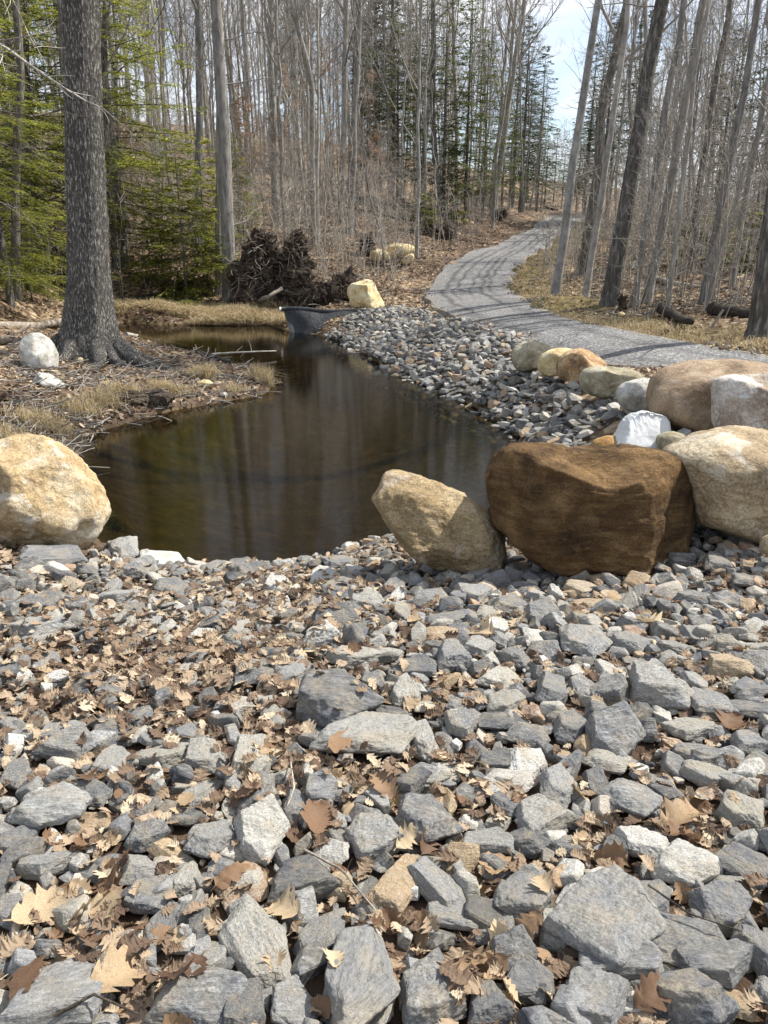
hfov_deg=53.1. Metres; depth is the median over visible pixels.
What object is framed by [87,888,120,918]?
oak leaf
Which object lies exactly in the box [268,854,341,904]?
stone
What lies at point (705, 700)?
stone
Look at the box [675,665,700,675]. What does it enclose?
stone
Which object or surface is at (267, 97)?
maple tree
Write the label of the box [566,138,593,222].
sapling
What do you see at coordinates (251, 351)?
birch branch
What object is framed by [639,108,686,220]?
sapling
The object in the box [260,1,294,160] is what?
maple tree
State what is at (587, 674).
oak leaf
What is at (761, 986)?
stone
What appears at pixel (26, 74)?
maple tree
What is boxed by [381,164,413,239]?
sapling
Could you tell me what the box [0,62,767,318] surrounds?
undergrowth
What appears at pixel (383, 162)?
sapling
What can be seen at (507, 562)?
stone
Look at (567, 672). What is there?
stone
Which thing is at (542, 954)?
oak leaf
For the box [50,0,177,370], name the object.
oak tree
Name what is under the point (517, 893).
stone
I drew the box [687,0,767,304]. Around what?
maple tree
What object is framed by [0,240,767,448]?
dry grass
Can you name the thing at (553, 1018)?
stone
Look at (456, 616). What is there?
stone
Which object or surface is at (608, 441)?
boulder
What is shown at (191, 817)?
stone
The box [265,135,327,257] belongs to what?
sapling
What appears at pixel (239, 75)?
maple tree
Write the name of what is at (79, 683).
stone
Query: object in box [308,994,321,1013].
oak leaf
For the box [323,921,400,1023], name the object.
stone
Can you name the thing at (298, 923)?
oak leaf
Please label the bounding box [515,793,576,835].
stone
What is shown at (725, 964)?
stone
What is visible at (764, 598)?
stone
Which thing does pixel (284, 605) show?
stone
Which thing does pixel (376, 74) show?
spruce tree
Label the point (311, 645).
oak leaf
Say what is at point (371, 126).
hemlock tree
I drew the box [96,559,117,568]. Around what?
stone
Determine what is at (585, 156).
spruce tree
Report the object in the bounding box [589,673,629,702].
stone
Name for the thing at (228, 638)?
stone
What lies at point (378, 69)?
maple tree
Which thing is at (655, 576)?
stone
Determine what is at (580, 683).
stone
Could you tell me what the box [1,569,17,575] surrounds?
stone
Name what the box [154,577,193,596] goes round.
stone
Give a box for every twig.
[13,679,64,696]
[52,993,138,1018]
[96,608,175,627]
[287,761,297,805]
[303,848,385,921]
[647,884,742,931]
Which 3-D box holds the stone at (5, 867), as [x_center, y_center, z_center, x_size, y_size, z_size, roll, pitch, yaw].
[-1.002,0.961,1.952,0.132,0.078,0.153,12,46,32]
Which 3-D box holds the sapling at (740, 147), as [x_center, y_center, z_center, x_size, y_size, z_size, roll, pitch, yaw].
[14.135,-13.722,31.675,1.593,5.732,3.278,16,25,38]
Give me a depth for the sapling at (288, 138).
25.97 m
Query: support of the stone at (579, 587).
on the ground at (314, 986)
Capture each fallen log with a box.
[0,318,61,328]
[0,338,21,345]
[116,288,179,300]
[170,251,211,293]
[194,349,234,363]
[258,287,282,302]
[354,208,396,218]
[628,255,682,269]
[631,237,699,287]
[655,303,694,324]
[706,302,749,317]
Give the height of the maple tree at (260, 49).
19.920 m
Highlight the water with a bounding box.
[79,322,519,564]
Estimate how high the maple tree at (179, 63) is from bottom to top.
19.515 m
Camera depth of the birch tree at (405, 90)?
40.45 m
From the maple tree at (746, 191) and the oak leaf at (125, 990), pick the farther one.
the maple tree at (746, 191)
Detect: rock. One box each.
[32,372,64,388]
[106,388,178,409]
[197,379,214,387]
[618,312,624,316]
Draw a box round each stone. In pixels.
[0,575,14,591]
[0,588,18,600]
[0,654,30,685]
[0,716,29,734]
[0,756,31,789]
[0,824,40,854]
[0,862,11,896]
[0,893,22,930]
[0,927,31,977]
[0,957,112,1023]
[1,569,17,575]
[4,601,20,605]
[4,614,73,636]
[6,643,26,658]
[7,781,92,829]
[13,556,43,570]
[14,578,36,591]
[14,850,76,880]
[16,545,87,564]
[16,592,61,610]
[23,740,37,759]
[24,707,48,721]
[30,648,61,671]
[31,725,95,760]
[42,669,69,686]
[42,720,79,731]
[43,767,78,787]
[61,575,84,591]
[63,595,93,610]
[63,672,91,694]
[73,778,112,807]
[73,812,110,843]
[75,563,98,579]
[76,918,112,952]
[78,864,100,883]
[90,744,129,772]
[92,718,136,747]
[92,945,117,961]
[95,676,137,699]
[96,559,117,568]
[98,589,139,606]
[106,649,130,666]
[107,536,138,557]
[116,555,157,580]
[118,854,158,885]
[118,969,155,1003]
[121,633,140,655]
[123,874,172,914]
[124,818,169,852]
[125,707,152,720]
[128,796,164,817]
[130,742,188,767]
[134,673,149,688]
[138,593,155,601]
[140,550,184,564]
[140,615,164,625]
[141,900,180,952]
[143,963,247,1023]
[148,681,178,695]
[153,856,167,863]
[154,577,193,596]
[165,807,210,826]
[170,923,196,954]
[173,560,181,566]
[173,860,200,897]
[178,560,205,569]
[180,734,205,741]
[180,779,223,807]
[183,819,235,858]
[183,941,226,966]
[184,651,206,663]
[184,737,228,773]
[185,628,214,642]
[186,906,210,940]
[194,616,223,629]
[201,559,226,573]
[202,576,223,586]
[213,861,269,912]
[218,599,240,608]
[218,894,291,989]
[220,634,240,645]
[222,978,265,1023]
[226,557,268,575]
[226,619,252,634]
[230,696,254,714]
[231,734,270,782]
[234,601,264,608]
[234,658,273,684]
[234,793,290,867]
[235,770,274,814]
[243,605,262,616]
[256,647,272,657]
[260,572,291,593]
[263,704,291,731]
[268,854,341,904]
[270,595,290,607]
[270,974,318,1023]
[271,558,293,568]
[271,656,310,680]
[282,789,306,808]
[292,907,346,955]
[296,667,384,728]
[299,558,318,566]
[303,619,340,648]
[308,710,419,753]
[310,565,339,584]
[312,601,359,629]
[314,838,349,872]
[315,574,356,600]
[320,555,360,569]
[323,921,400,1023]
[325,645,385,670]
[334,778,353,803]
[343,564,362,570]
[346,812,403,862]
[348,585,384,609]
[356,874,377,902]
[361,669,385,694]
[362,853,417,917]
[367,559,380,569]
[369,1000,394,1023]
[375,704,408,714]
[380,577,407,595]
[384,766,431,794]
[389,672,420,712]
[391,816,410,851]
[393,653,436,676]
[396,793,462,847]
[399,575,408,581]
[400,957,466,1023]
[407,856,465,906]
[409,719,438,761]
[411,600,427,610]
[414,587,447,600]
[419,564,439,575]
[422,640,442,649]
[422,768,451,793]
[424,609,470,622]
[426,626,457,640]
[426,900,477,930]
[436,758,469,783]
[437,638,471,672]
[438,569,461,578]
[444,708,480,742]
[445,695,473,709]
[445,842,479,875]
[447,622,470,629]
[449,576,470,586]
[455,583,492,604]
[458,685,484,692]
[463,826,514,854]
[464,635,496,656]
[468,657,494,678]
[468,913,515,945]
[468,979,516,1023]
[474,666,520,688]
[476,580,496,591]
[477,604,496,617]
[478,616,510,636]
[478,711,527,730]
[478,746,511,768]
[481,651,500,664]
[484,689,525,711]
[484,768,537,792]
[484,813,512,830]
[490,630,509,649]
[490,790,518,818]
[490,924,538,980]
[491,594,527,617]
[493,869,552,916]
[497,645,530,671]
[503,721,550,748]
[504,559,517,566]
[508,748,547,777]
[510,826,550,858]
[512,1013,573,1023]
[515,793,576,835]
[517,583,540,597]
[522,569,542,585]
[522,627,542,646]
[524,596,561,627]
[526,639,565,663]
[534,670,566,704]
[536,944,553,966]
[537,762,577,808]
[539,908,568,953]
[543,864,666,966]
[550,835,592,859]
[552,708,586,744]
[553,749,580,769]
[555,664,584,679]
[559,623,613,660]
[563,579,596,596]
[567,811,586,829]
[567,963,632,1023]
[568,673,594,698]
[569,598,601,608]
[570,656,594,666]
[578,939,664,981]
[581,748,632,775]
[582,764,608,798]
[584,700,645,756]
[588,572,605,583]
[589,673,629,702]
[594,659,625,675]
[596,778,664,817]
[601,834,629,863]
[608,631,652,654]
[613,825,669,859]
[616,614,648,631]
[620,591,638,611]
[628,660,694,709]
[629,701,653,719]
[630,967,739,1023]
[632,584,650,598]
[640,879,671,913]
[647,774,674,786]
[650,573,658,585]
[650,838,719,887]
[654,912,725,966]
[656,598,682,616]
[656,640,699,654]
[661,717,717,740]
[671,742,726,765]
[673,590,709,604]
[673,938,753,989]
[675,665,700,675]
[676,573,688,582]
[678,624,700,643]
[679,759,730,787]
[687,614,717,632]
[688,880,752,937]
[690,580,706,590]
[691,687,738,714]
[703,551,733,573]
[703,578,722,586]
[707,590,744,608]
[707,653,754,678]
[708,875,760,897]
[710,633,744,651]
[714,841,767,890]
[715,789,763,830]
[721,627,749,641]
[725,989,757,1022]
[728,676,767,695]
[729,699,767,719]
[729,729,767,757]
[729,924,767,976]
[731,572,764,586]
[740,617,767,636]
[743,566,751,570]
[743,649,767,673]
[744,749,767,783]
[752,975,767,1005]
[756,596,767,610]
[757,827,767,854]
[760,557,767,566]
[761,784,767,799]
[764,903,767,916]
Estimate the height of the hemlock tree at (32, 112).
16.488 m
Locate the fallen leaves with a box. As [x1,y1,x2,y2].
[0,181,767,570]
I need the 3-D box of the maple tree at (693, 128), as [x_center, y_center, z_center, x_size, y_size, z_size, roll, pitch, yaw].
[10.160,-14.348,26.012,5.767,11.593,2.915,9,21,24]
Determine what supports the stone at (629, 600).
on the ground at (314, 986)
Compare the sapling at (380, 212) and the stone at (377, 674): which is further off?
the sapling at (380, 212)
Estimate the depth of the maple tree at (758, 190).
24.77 m
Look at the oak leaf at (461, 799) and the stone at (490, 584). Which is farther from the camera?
the stone at (490, 584)
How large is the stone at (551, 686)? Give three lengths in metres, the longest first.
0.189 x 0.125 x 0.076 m
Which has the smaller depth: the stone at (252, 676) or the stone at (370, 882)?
the stone at (370, 882)
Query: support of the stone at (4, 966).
on the stone riprap
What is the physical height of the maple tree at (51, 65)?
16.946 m
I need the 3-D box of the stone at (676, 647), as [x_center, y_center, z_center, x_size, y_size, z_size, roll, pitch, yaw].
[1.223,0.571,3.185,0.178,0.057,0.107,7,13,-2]
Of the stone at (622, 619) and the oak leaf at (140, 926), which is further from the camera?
the stone at (622, 619)
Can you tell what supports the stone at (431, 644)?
on the ground at (314, 986)
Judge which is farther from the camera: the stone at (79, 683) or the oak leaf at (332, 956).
the stone at (79, 683)
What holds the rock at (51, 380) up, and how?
on the ground at (314, 986)
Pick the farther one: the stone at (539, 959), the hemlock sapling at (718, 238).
the hemlock sapling at (718, 238)
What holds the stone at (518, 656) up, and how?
on the stone riprap
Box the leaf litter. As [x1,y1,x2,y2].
[0,535,767,1023]
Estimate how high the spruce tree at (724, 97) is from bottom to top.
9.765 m
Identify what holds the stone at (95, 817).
on the ground at (314, 986)
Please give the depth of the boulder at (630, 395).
7.25 m
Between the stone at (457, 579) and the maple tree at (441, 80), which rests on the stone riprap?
the stone at (457, 579)
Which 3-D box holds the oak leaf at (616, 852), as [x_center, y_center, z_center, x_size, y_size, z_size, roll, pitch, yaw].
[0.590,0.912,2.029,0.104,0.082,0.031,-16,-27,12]
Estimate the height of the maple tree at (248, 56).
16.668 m
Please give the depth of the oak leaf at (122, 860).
2.03 m
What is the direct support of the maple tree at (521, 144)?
on the ground at (314, 986)
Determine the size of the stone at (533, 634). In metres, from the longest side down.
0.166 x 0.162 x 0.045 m
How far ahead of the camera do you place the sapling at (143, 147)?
36.76 m
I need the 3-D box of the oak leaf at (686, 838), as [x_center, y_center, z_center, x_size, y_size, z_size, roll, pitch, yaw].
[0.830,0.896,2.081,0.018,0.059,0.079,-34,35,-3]
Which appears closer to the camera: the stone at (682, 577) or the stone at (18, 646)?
the stone at (18, 646)
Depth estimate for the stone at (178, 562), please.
5.20 m
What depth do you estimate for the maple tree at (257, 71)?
62.43 m
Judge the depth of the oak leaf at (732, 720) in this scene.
2.64 m
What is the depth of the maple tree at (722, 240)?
13.93 m
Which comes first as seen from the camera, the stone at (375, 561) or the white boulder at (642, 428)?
the stone at (375, 561)
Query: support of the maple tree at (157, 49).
on the ground at (314, 986)
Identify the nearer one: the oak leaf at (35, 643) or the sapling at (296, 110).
the oak leaf at (35, 643)
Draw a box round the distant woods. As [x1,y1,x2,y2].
[2,0,767,219]
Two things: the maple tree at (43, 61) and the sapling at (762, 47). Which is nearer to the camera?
the sapling at (762, 47)
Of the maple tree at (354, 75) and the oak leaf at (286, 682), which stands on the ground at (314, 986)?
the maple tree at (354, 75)
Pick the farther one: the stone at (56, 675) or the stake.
the stake
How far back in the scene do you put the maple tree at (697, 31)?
15.09 m
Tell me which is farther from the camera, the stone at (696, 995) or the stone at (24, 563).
the stone at (24, 563)
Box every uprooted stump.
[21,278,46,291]
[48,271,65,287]
[218,220,322,308]
[296,264,356,306]
[357,232,376,255]
[424,220,460,239]
[491,208,508,220]
[617,294,627,311]
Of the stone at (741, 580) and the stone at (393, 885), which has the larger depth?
the stone at (741, 580)
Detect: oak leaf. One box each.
[0,926,28,957]
[2,883,68,923]
[7,956,46,1001]
[19,922,42,929]
[28,638,38,646]
[33,764,46,774]
[42,827,63,844]
[43,925,64,938]
[46,638,72,650]
[59,883,68,892]
[64,896,94,925]
[67,878,91,897]
[68,922,97,936]
[71,765,99,782]
[71,837,95,849]
[74,833,97,847]
[83,930,109,941]
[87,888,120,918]
[90,857,116,895]
[90,941,154,992]
[92,700,106,711]
[96,768,108,779]
[103,822,112,846]
[113,788,122,798]
[113,874,118,885]
[114,846,130,869]
[115,958,155,995]
[116,1008,127,1018]
[118,919,150,948]
[150,923,171,944]
[152,956,194,979]
[162,1012,193,1023]
[164,714,184,725]
[169,807,192,813]
[170,923,186,943]
[176,792,194,805]
[179,952,208,977]
[184,720,199,737]
[211,861,249,891]
[223,702,230,713]
[225,650,237,661]
[230,781,258,797]
[252,738,269,749]
[259,746,272,753]
[259,947,286,977]
[262,743,275,747]
[264,883,303,918]
[280,679,291,686]
[280,748,295,766]
[285,828,304,843]
[287,917,303,935]
[300,799,337,836]
[303,640,317,651]
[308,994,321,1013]
[310,994,331,1018]
[323,948,344,968]
[327,726,352,752]
[331,769,341,777]
[331,861,351,871]
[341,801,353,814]
[342,641,361,651]
[354,912,387,927]
[366,768,375,785]
[368,768,397,803]
[382,903,402,934]
[389,789,402,806]
[394,820,417,850]
[403,693,420,710]
[406,610,420,621]
[407,646,417,650]
[409,946,430,951]
[414,908,429,923]
[416,922,427,942]
[420,827,442,855]
[427,674,447,686]
[433,746,453,761]
[442,949,494,970]
[454,785,467,802]
[462,691,474,706]
[468,1017,501,1023]
[470,614,495,633]
[476,665,489,677]
[477,851,512,874]
[477,951,512,977]
[479,882,487,896]
[480,884,498,894]
[481,969,509,979]
[488,919,512,944]
[489,918,508,935]
[501,589,507,594]
[502,990,517,1008]
[503,977,520,1003]
[508,610,526,626]
[512,790,526,802]
[515,908,544,939]
[530,870,552,896]
[537,947,552,964]
[571,780,589,804]
[571,826,592,840]
[571,833,593,849]
[583,671,594,682]
[588,840,628,868]
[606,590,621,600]
[632,968,671,1012]
[635,611,670,626]
[660,796,709,831]
[668,819,705,848]
[672,880,693,903]
[679,831,692,844]
[684,792,712,810]
[693,791,706,799]
[715,709,745,729]
[733,646,746,649]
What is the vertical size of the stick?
0.207 m
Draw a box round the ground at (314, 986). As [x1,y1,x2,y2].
[0,110,767,1023]
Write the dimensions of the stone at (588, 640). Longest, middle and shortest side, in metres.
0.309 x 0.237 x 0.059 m
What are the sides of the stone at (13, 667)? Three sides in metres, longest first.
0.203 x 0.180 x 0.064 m
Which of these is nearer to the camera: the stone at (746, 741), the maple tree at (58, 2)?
the stone at (746, 741)
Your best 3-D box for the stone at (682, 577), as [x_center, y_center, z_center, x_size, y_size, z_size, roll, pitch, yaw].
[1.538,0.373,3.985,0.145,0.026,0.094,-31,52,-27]
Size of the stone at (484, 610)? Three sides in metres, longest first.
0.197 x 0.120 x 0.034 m
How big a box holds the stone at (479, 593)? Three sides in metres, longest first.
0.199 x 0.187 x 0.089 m
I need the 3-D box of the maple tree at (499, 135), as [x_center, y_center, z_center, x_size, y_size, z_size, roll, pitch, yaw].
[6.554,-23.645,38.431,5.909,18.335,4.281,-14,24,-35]
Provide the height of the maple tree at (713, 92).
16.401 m
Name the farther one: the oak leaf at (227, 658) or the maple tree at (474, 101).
the maple tree at (474, 101)
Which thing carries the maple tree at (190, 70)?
on the ground at (314, 986)
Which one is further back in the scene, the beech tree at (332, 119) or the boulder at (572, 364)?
the beech tree at (332, 119)
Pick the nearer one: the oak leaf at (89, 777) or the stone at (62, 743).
the oak leaf at (89, 777)
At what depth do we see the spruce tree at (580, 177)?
73.42 m
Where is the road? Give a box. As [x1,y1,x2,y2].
[424,215,767,368]
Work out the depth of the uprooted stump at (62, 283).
22.09 m
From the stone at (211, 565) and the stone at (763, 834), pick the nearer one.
the stone at (763, 834)
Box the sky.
[0,0,767,198]
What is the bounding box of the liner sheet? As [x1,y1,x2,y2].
[279,306,372,333]
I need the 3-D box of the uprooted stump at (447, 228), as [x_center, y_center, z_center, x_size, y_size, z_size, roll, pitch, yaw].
[2.762,-12.973,35.966,1.762,1.444,0.990,0,20,0]
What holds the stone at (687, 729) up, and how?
on the ground at (314, 986)
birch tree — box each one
[380,0,441,211]
[390,0,476,203]
[550,0,626,295]
[575,0,646,297]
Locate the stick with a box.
[11,389,46,401]
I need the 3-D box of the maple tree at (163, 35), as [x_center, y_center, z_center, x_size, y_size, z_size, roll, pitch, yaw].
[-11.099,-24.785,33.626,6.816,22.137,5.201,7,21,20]
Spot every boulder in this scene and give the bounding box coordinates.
[0,433,110,549]
[18,333,58,370]
[347,279,384,307]
[370,249,389,262]
[371,469,506,574]
[388,243,414,256]
[401,254,413,264]
[484,442,694,576]
[511,341,551,370]
[537,348,570,376]
[556,348,606,382]
[578,366,643,397]
[590,435,616,446]
[613,410,670,447]
[615,378,649,411]
[646,358,767,432]
[655,431,684,449]
[662,425,767,543]
[711,372,767,429]
[759,535,767,556]
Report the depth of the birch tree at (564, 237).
17.18 m
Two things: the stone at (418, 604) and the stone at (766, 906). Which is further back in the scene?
the stone at (418, 604)
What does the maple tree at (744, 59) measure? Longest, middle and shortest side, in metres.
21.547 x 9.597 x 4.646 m
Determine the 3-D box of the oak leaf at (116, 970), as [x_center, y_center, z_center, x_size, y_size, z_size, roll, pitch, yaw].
[-0.592,1.016,1.687,0.160,0.067,0.121,-3,29,-48]
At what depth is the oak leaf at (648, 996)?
1.62 m
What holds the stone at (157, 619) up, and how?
on the ground at (314, 986)
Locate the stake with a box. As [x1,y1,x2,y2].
[709,309,723,329]
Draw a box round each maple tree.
[0,73,56,228]
[5,0,46,299]
[9,1,52,260]
[13,3,61,175]
[22,0,118,231]
[40,0,63,134]
[100,0,204,216]
[107,2,141,177]
[109,8,137,142]
[110,9,169,134]
[117,2,143,143]
[119,0,210,189]
[119,1,175,172]
[124,1,184,186]
[127,6,174,140]
[129,0,203,203]
[134,0,193,230]
[139,9,179,123]
[148,0,235,245]
[149,0,207,143]
[154,0,208,157]
[155,0,210,142]
[176,1,208,144]
[178,0,295,246]
[185,0,240,156]
[186,21,215,148]
[187,0,237,294]
[201,0,291,301]
[203,0,263,166]
[203,0,267,159]
[212,0,290,182]
[223,2,261,129]
[229,1,262,148]
[234,0,289,197]
[235,2,287,156]
[240,0,315,245]
[243,0,326,226]
[245,0,289,174]
[248,0,281,224]
[249,0,367,200]
[249,20,296,151]
[250,0,288,166]
[255,0,323,206]
[257,0,365,239]
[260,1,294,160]
[264,0,322,172]
[269,0,320,166]
[277,4,333,167]
[280,0,339,155]
[284,0,334,179]
[285,0,329,244]
[286,0,351,177]
[299,1,343,180]
[302,0,352,200]
[303,0,363,212]
[309,0,469,257]
[312,0,371,164]
[313,0,353,179]
[319,0,429,191]
[319,5,352,176]
[321,0,388,168]
[321,0,401,234]
[322,0,389,220]
[322,3,394,191]
[330,0,384,206]
[338,0,407,167]
[349,1,412,190]
[359,0,423,205]
[361,1,405,182]
[371,25,396,187]
[377,0,449,228]
[380,0,449,179]
[394,0,473,222]
[414,3,476,166]
[422,0,473,188]
[424,3,474,174]
[428,0,464,190]
[438,0,505,206]
[447,48,473,180]
[448,0,521,204]
[456,18,519,204]
[460,0,505,206]
[461,0,517,206]
[462,0,538,229]
[468,0,553,208]
[468,0,563,214]
[477,45,508,203]
[479,0,561,211]
[486,2,545,210]
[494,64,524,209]
[506,41,545,210]
[558,0,693,274]
[558,0,744,242]
[575,0,698,224]
[579,0,752,317]
[581,0,679,306]
[591,0,735,234]
[593,0,725,305]
[597,1,665,184]
[600,0,765,257]
[607,0,668,230]
[610,0,675,229]
[634,47,678,194]
[641,0,749,302]
[652,11,699,202]
[653,3,711,213]
[654,0,728,208]
[659,0,766,271]
[663,1,714,209]
[667,16,691,203]
[678,25,716,192]
[679,0,767,175]
[680,0,767,308]
[684,50,709,197]
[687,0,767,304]
[693,1,767,287]
[704,0,766,194]
[704,28,767,209]
[708,0,762,196]
[709,15,755,210]
[738,0,767,340]
[739,107,767,257]
[739,132,767,253]
[743,0,767,115]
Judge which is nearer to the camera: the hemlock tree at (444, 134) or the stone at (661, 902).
the stone at (661, 902)
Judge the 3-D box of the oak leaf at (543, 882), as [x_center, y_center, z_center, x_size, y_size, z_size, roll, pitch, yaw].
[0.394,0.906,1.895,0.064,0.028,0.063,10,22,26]
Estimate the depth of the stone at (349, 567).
4.92 m
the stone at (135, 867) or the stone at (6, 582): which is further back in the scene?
the stone at (6, 582)
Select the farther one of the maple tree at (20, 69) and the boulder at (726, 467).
the maple tree at (20, 69)
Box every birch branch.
[123,332,138,336]
[212,340,275,354]
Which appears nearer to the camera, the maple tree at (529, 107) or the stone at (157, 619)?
the stone at (157, 619)
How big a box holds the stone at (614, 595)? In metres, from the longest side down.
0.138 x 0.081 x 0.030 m
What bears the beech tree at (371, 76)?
on the ground at (314, 986)
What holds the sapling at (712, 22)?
on the ground at (314, 986)
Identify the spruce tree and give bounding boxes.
[260,0,329,159]
[334,0,412,186]
[348,0,453,191]
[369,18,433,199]
[488,16,559,211]
[491,45,537,207]
[514,46,567,211]
[515,73,551,201]
[530,105,548,193]
[540,136,556,208]
[545,130,563,202]
[554,144,569,208]
[558,42,615,214]
[562,12,632,184]
[566,127,587,214]
[575,109,595,207]
[579,97,606,192]
[607,10,666,191]
[694,28,752,213]
[710,14,767,213]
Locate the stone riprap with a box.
[0,304,767,1023]
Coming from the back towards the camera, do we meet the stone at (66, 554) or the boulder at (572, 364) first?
the boulder at (572, 364)
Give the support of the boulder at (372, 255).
on the ground at (314, 986)
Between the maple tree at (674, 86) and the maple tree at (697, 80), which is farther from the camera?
the maple tree at (674, 86)
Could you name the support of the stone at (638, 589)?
on the ground at (314, 986)
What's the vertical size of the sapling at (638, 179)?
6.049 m
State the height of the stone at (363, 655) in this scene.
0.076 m
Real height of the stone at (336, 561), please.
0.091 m
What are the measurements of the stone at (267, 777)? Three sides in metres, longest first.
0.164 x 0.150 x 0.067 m
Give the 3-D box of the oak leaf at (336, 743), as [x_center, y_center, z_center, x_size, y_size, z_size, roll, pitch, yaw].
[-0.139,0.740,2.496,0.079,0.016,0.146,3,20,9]
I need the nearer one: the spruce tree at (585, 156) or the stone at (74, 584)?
the stone at (74, 584)
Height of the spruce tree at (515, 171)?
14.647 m
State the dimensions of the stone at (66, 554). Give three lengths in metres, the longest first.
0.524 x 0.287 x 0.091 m
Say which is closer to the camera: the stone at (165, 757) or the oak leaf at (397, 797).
the oak leaf at (397, 797)
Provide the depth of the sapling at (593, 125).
27.20 m
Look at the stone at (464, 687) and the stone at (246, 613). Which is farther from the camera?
the stone at (246, 613)
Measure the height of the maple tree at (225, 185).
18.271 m
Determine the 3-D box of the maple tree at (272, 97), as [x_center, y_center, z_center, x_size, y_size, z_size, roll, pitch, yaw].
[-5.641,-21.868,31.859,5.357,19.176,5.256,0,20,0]
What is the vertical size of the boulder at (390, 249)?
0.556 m
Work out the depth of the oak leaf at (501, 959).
1.72 m
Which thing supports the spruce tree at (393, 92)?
on the ground at (314, 986)
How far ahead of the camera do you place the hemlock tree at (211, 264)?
21.91 m
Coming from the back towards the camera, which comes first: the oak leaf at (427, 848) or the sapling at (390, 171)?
the sapling at (390, 171)
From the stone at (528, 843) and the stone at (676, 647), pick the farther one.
the stone at (676, 647)
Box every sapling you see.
[0,1,44,263]
[0,1,55,268]
[0,130,14,272]
[4,0,120,257]
[30,0,144,265]
[52,5,168,241]
[108,0,213,258]
[109,0,211,253]
[109,6,191,195]
[112,37,192,235]
[134,108,162,204]
[148,113,203,236]
[208,36,268,226]
[211,68,268,226]
[233,169,260,251]
[246,42,309,212]
[249,95,313,229]
[251,4,333,227]
[257,78,354,222]
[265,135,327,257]
[285,0,350,255]
[315,142,334,212]
[325,0,402,270]
[329,93,377,234]
[344,155,382,269]
[361,118,404,215]
[361,123,399,232]
[367,172,400,277]
[373,134,392,210]
[377,138,404,219]
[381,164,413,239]
[404,193,442,230]
[406,73,456,218]
[427,178,469,222]
[466,78,514,234]
[528,172,559,268]
[549,126,580,234]
[551,0,671,235]
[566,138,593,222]
[570,142,615,258]
[587,65,671,238]
[605,1,747,247]
[605,37,663,252]
[606,105,644,226]
[614,130,651,242]
[626,33,732,319]
[637,148,669,250]
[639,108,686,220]
[644,129,686,217]
[645,3,732,294]
[645,97,717,270]
[652,126,684,209]
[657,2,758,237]
[662,224,706,271]
[663,0,767,194]
[672,101,730,244]
[686,210,748,267]
[696,26,767,260]
[702,0,767,256]
[708,102,757,246]
[718,60,767,174]
[718,205,763,273]
[719,113,756,215]
[721,44,766,171]
[737,63,765,130]
[739,46,767,192]
[743,5,767,119]
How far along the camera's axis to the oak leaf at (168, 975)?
1.64 m
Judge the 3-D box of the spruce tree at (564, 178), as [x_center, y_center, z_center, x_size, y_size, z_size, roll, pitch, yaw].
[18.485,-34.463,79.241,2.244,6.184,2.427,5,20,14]
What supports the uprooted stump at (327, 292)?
on the ground at (314, 986)
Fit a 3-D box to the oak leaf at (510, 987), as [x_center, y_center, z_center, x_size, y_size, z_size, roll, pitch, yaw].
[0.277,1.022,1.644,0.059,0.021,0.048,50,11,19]
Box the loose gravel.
[419,217,762,370]
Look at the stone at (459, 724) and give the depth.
2.63 m
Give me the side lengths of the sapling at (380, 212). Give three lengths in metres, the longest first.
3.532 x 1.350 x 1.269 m
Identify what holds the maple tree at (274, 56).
on the ground at (314, 986)
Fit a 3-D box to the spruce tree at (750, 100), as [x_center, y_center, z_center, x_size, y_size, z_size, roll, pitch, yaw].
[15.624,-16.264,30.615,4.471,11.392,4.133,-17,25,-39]
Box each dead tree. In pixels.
[0,0,181,260]
[101,0,149,271]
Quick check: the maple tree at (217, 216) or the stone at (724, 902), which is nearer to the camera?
the stone at (724, 902)
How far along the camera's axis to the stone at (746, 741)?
2.47 m
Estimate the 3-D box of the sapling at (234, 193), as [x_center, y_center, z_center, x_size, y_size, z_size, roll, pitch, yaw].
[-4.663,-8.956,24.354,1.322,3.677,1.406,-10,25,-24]
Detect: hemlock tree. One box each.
[0,0,117,308]
[0,0,167,275]
[0,0,188,258]
[0,0,214,269]
[0,1,63,236]
[0,8,107,287]
[0,213,64,301]
[118,181,195,284]
[123,135,228,304]
[153,135,247,296]
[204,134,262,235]
[333,49,396,197]
[374,0,464,186]
[397,0,501,218]
[413,0,508,218]
[445,40,519,216]
[475,67,539,208]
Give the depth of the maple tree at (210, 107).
50.90 m
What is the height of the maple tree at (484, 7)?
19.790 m
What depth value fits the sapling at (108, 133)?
21.38 m
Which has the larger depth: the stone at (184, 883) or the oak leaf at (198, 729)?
the oak leaf at (198, 729)
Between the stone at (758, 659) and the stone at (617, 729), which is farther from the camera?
the stone at (758, 659)
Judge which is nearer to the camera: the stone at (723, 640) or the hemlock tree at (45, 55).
the stone at (723, 640)
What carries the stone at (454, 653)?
on the ground at (314, 986)
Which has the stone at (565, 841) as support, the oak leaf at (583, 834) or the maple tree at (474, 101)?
the oak leaf at (583, 834)
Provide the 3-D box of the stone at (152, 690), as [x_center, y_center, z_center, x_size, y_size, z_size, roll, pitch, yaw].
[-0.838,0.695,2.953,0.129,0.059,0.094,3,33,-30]
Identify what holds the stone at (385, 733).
on the ground at (314, 986)
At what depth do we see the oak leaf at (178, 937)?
1.81 m
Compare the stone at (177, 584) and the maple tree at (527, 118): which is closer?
the stone at (177, 584)
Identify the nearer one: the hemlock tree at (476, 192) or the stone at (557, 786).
the stone at (557, 786)
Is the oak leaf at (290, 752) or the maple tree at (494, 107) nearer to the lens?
the oak leaf at (290, 752)
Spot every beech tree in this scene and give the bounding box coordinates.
[105,112,153,243]
[206,81,278,213]
[237,102,279,210]
[245,56,328,201]
[305,44,358,213]
[334,69,390,210]
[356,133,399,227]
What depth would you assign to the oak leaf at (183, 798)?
2.25 m

